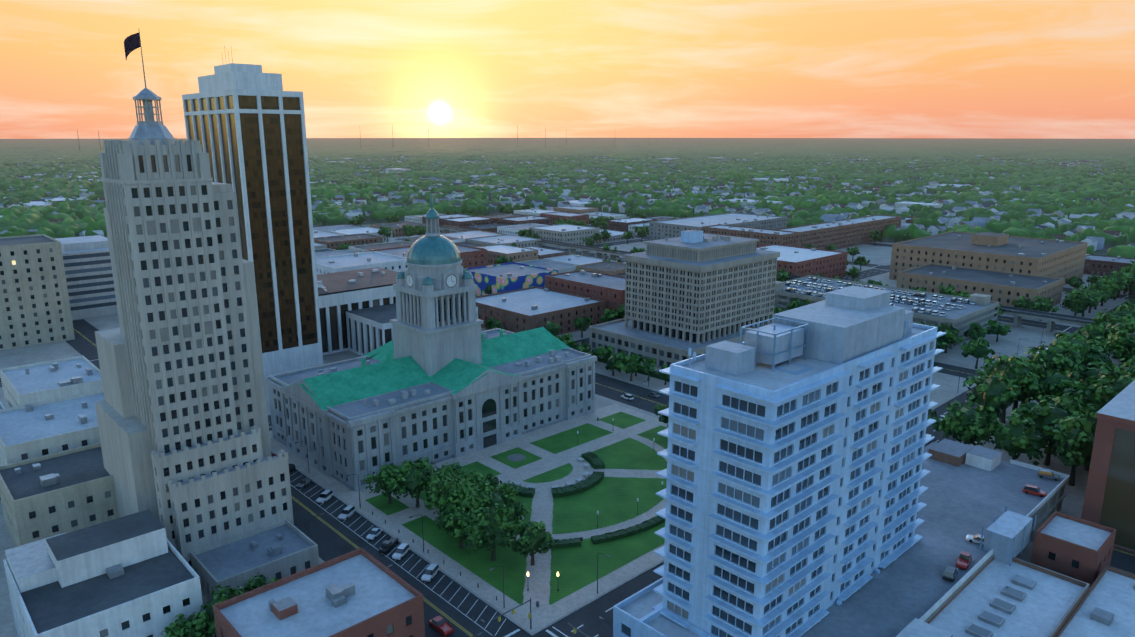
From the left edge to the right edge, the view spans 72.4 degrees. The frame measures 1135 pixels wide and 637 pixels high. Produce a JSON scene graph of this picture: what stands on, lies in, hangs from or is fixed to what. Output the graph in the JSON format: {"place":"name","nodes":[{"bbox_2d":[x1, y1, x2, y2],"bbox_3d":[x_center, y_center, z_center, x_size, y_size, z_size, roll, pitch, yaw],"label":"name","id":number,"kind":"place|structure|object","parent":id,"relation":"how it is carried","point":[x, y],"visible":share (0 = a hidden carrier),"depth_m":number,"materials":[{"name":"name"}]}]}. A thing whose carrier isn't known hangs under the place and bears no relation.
{"place":"outdoors","nodes":[
{"label":"outdoors","id":0,"kind":"place"},
{"bbox_2d":[338,404,667,632],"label":"park ground","id":1,"kind":"structure","parent":0,"point":[623,444],"depth_m":185.66,"materials":[{"name":"green plant"}]},
{"bbox_2d":[161,403,668,636],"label":"park trees","id":2,"kind":"object","parent":1,"relation":"on","point":[463,502],"visible":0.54,"depth_m":167.29,"materials":[{"name":"green plant"}]},
{"bbox_2d":[507,454,589,488],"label":"park planters","id":3,"kind":"object","parent":1,"relation":"on","point":[516,457],"visible":0.92,"depth_m":210.49,"materials":[{"name":"concrete"}]},
{"bbox_2d":[508,356,669,548],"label":"hedges","id":4,"kind":"object","parent":1,"relation":"on","point":[594,478],"visible":0.69,"depth_m":194.36,"materials":[{"name":"green plant"}]},
{"bbox_2d":[0,225,1134,636],"bbox_3d":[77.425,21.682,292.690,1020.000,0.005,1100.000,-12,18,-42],"label":"street","id":5,"kind":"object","parent":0,"point":[446,597],"visible":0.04,"depth_m":170.66,"materials":[{"name":"grey asphalt"}]},
{"bbox_2d":[0,234,74,349],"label":"beige building","id":6,"kind":"structure","parent":5,"relation":"on","point":[35,308],"depth_m":332.20,"materials":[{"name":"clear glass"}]},
{"bbox_2d":[0,355,102,407],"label":"cream building","id":7,"kind":"structure","parent":5,"relation":"on","point":[43,381],"depth_m":226.45,"materials":[{"name":"beige concrete"}]},
{"bbox_2d":[0,390,103,465],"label":"building","id":8,"kind":"structure","parent":5,"relation":"on","point":[41,429],"depth_m":197.37,"materials":[{"name":"grey concrete"}]},
{"bbox_2d":[0,443,118,546],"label":"beige building","id":9,"kind":"structure","parent":5,"relation":"on","point":[51,495],"depth_m":169.86,"materials":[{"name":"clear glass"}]},
{"bbox_2d":[55,235,117,319],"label":"office building","id":10,"kind":"structure","parent":5,"relation":"on","point":[89,274],"depth_m":385.02,"materials":[{"name":"concrete"}]},
{"bbox_2d":[3,509,205,636],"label":"white building","id":11,"kind":"structure","parent":5,"relation":"on","point":[134,575],"depth_m":133.61,"materials":[{"name":"paint"}]},
{"bbox_2d":[95,28,318,601],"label":"skyscraper","id":12,"kind":"structure","parent":5,"relation":"on","point":[196,468],"depth_m":156.55,"materials":[{"name":"stone"}]},
{"bbox_2d":[182,46,322,375],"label":"skyscraper","id":13,"kind":"structure","parent":5,"relation":"on","point":[245,125],"depth_m":286.09,"materials":[{"name":"brown glass"}]},
{"bbox_2d":[213,548,424,636],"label":"brick building","id":14,"kind":"structure","parent":5,"relation":"on","point":[360,592],"depth_m":129.35,"materials":[{"name":"red brick"}]},
{"bbox_2d":[315,251,407,274],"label":"building","id":15,"kind":"structure","parent":5,"relation":"on","point":[346,262],"depth_m":406.80,"materials":[{"name":"paint"}]},
{"bbox_2d":[317,267,477,355],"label":"columned building","id":16,"kind":"structure","parent":5,"relation":"on","point":[357,310],"depth_m":323.48,"materials":[{"name":"white paint"}]},
{"bbox_2d":[365,244,486,268],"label":"building","id":17,"kind":"structure","parent":5,"relation":"on","point":[472,257],"depth_m":491.00,"materials":[{"name":"brown brick"}]},
{"bbox_2d":[463,262,557,296],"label":"mural building","id":18,"kind":"structure","parent":5,"relation":"on","point":[505,277],"depth_m":427.04,"materials":[{"name":"blue paint"}]},
{"bbox_2d":[476,286,604,335],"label":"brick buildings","id":19,"kind":"structure","parent":5,"relation":"on","point":[521,310],"depth_m":361.94,"materials":[{"name":"brown brick"}]},
{"bbox_2d":[0,216,1134,636],"bbox_3d":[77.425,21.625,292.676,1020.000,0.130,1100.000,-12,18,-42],"label":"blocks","id":20,"kind":"structure","parent":5,"relation":"on","point":[1008,344],"depth_m":293.99,"materials":[{"name":"grey concrete"}]},
{"bbox_2d":[265,194,596,491],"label":"courthouse","id":21,"kind":"structure","parent":20,"relation":"on","point":[498,385],"depth_m":224.72,"materials":[{"name":"stone"}]},
{"bbox_2d":[295,326,1050,636],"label":"street lamps","id":22,"kind":"object","parent":20,"relation":"on","point":[575,629],"visible":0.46,"depth_m":152.97,"materials":[{"name":"metal"}]},
{"bbox_2d":[338,204,1119,380],"bbox_3d":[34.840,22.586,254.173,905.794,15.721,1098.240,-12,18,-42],"label":"lot trees","id":23,"kind":"object","parent":20,"relation":"on","point":[977,349],"visible":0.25,"depth_m":443.87,"materials":[{"name":"green plant"}]},
{"bbox_2d":[570,259,1134,485],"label":"street trees","id":24,"kind":"object","parent":20,"relation":"on","point":[1063,421],"visible":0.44,"depth_m":235.54,"materials":[{"name":"green plant"}]},
{"bbox_2d":[545,269,624,319],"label":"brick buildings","id":25,"kind":"structure","parent":5,"relation":"on","point":[609,289],"depth_m":392.59,"materials":[{"name":"brown brick"}]},
{"bbox_2d":[589,229,779,368],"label":"office building","id":26,"kind":"structure","parent":5,"relation":"on","point":[697,291],"depth_m":313.65,"materials":[{"name":"concrete"}]},
{"bbox_2d":[271,277,1122,635],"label":"cars","id":27,"kind":"object","parent":5,"relation":"on","point":[441,625],"visible":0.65,"depth_m":186.11,"materials":[{"name":"white metal"}]},
{"bbox_2d":[649,212,786,240],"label":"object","id":28,"kind":"structure","parent":5,"relation":"on","point":[664,229],"depth_m":663.09,"materials":[{"name":"concrete"}]},
{"bbox_2d":[313,206,1134,276],"bbox_3d":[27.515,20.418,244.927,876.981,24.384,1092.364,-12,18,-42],"label":"low-rise buildings","id":29,"kind":"structure","parent":5,"relation":"on","point":[329,240],"depth_m":631.88,"materials":[{"name":"grey brick"}]},
{"bbox_2d":[702,224,799,246],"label":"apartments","id":30,"kind":"structure","parent":5,"relation":"on","point":[770,236],"depth_m":579.34,"materials":[{"name":"brown brick"}]},
{"bbox_2d":[439,225,1092,332],"bbox_3d":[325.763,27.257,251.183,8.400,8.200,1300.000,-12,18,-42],"label":"buildings","id":31,"kind":"structure","parent":5,"relation":"on","point":[1050,318],"depth_m":369.98,"materials":[{"name":"concrete"}]},
{"bbox_2d":[613,286,945,636],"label":"blue building","id":32,"kind":"structure","parent":5,"relation":"on","point":[793,473],"depth_m":126.12,"materials":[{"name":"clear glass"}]},
{"bbox_2d":[757,244,847,278],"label":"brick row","id":33,"kind":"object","parent":5,"relation":"on","point":[799,261],"visible":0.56,"depth_m":484.04,"materials":[{"name":"red brick"}]},
{"bbox_2d":[775,215,901,249],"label":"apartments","id":34,"kind":"structure","parent":5,"relation":"on","point":[845,233],"depth_m":626.17,"materials":[{"name":"brown brick"}]},
{"bbox_2d":[774,275,999,348],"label":"parking garage","id":35,"kind":"structure","parent":5,"relation":"on","point":[982,311],"depth_m":360.01,"materials":[{"name":"concrete"}]},
{"bbox_2d":[800,439,1069,636],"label":"parking deck","id":36,"kind":"structure","parent":5,"relation":"on","point":[973,490],"depth_m":157.50,"materials":[{"name":"concrete"}]},
{"bbox_2d":[896,263,1063,308],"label":"office building","id":37,"kind":"structure","parent":5,"relation":"on","point":[1004,288],"depth_m":417.43,"materials":[{"name":"beige concrete"}]},
{"bbox_2d":[889,231,1087,285],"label":"office building","id":38,"kind":"structure","parent":5,"relation":"on","point":[1064,259],"depth_m":471.45,"materials":[{"name":"beige concrete"}]},
{"bbox_2d":[896,555,1089,636],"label":"low building","id":39,"kind":"structure","parent":5,"relation":"on","point":[991,596],"depth_m":137.81,"materials":[{"name":"grey concrete"}]},
{"bbox_2d":[1031,511,1116,587],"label":"brick building","id":40,"kind":"structure","parent":5,"relation":"on","point":[1080,549],"depth_m":155.42,"materials":[{"name":"brick"}]},
{"bbox_2d":[1054,565,1134,636],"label":"white roof","id":41,"kind":"structure","parent":5,"relation":"on","point":[1105,607],"depth_m":137.77,"materials":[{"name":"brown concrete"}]},
{"bbox_2d":[1081,380,1134,553],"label":"brick building","id":42,"kind":"structure","parent":5,"relation":"on","point":[1109,499],"depth_m":169.16,"materials":[{"name":"red brick"}]},
{"bbox_2d":[0,0,1134,138],"label":"sky","id":43,"kind":"structure","parent":0,"point":[999,69],"materials":[{"name":"orange"}]},
{"bbox_2d":[176,138,996,226],"bbox_3d":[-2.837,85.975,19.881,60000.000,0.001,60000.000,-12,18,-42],"label":"ground","id":44,"kind":"structure","parent":0,"point":[365,225],"depth_m":27127.70,"materials":[{"name":"green"}]},
{"bbox_2d":[77,125,566,150],"bbox_3d":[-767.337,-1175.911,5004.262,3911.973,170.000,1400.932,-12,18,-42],"label":"masts and spires","id":45,"kind":"object","parent":44,"relation":"on","point":[360,136],"visible":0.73,"depth_m":5232.20,"materials":[{"name":"metal"}]},
{"bbox_2d":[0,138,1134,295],"bbox_3d":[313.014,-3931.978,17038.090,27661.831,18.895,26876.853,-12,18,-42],"label":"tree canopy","id":46,"kind":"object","parent":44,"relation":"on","point":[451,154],"visible":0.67,"depth_m":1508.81,"materials":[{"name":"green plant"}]},
{"bbox_2d":[0,153,1134,250],"bbox_3d":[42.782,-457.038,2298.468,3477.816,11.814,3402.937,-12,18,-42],"label":"houses","id":47,"kind":"structure","parent":44,"relation":"on","point":[1097,243],"depth_m":1011.75,"materials":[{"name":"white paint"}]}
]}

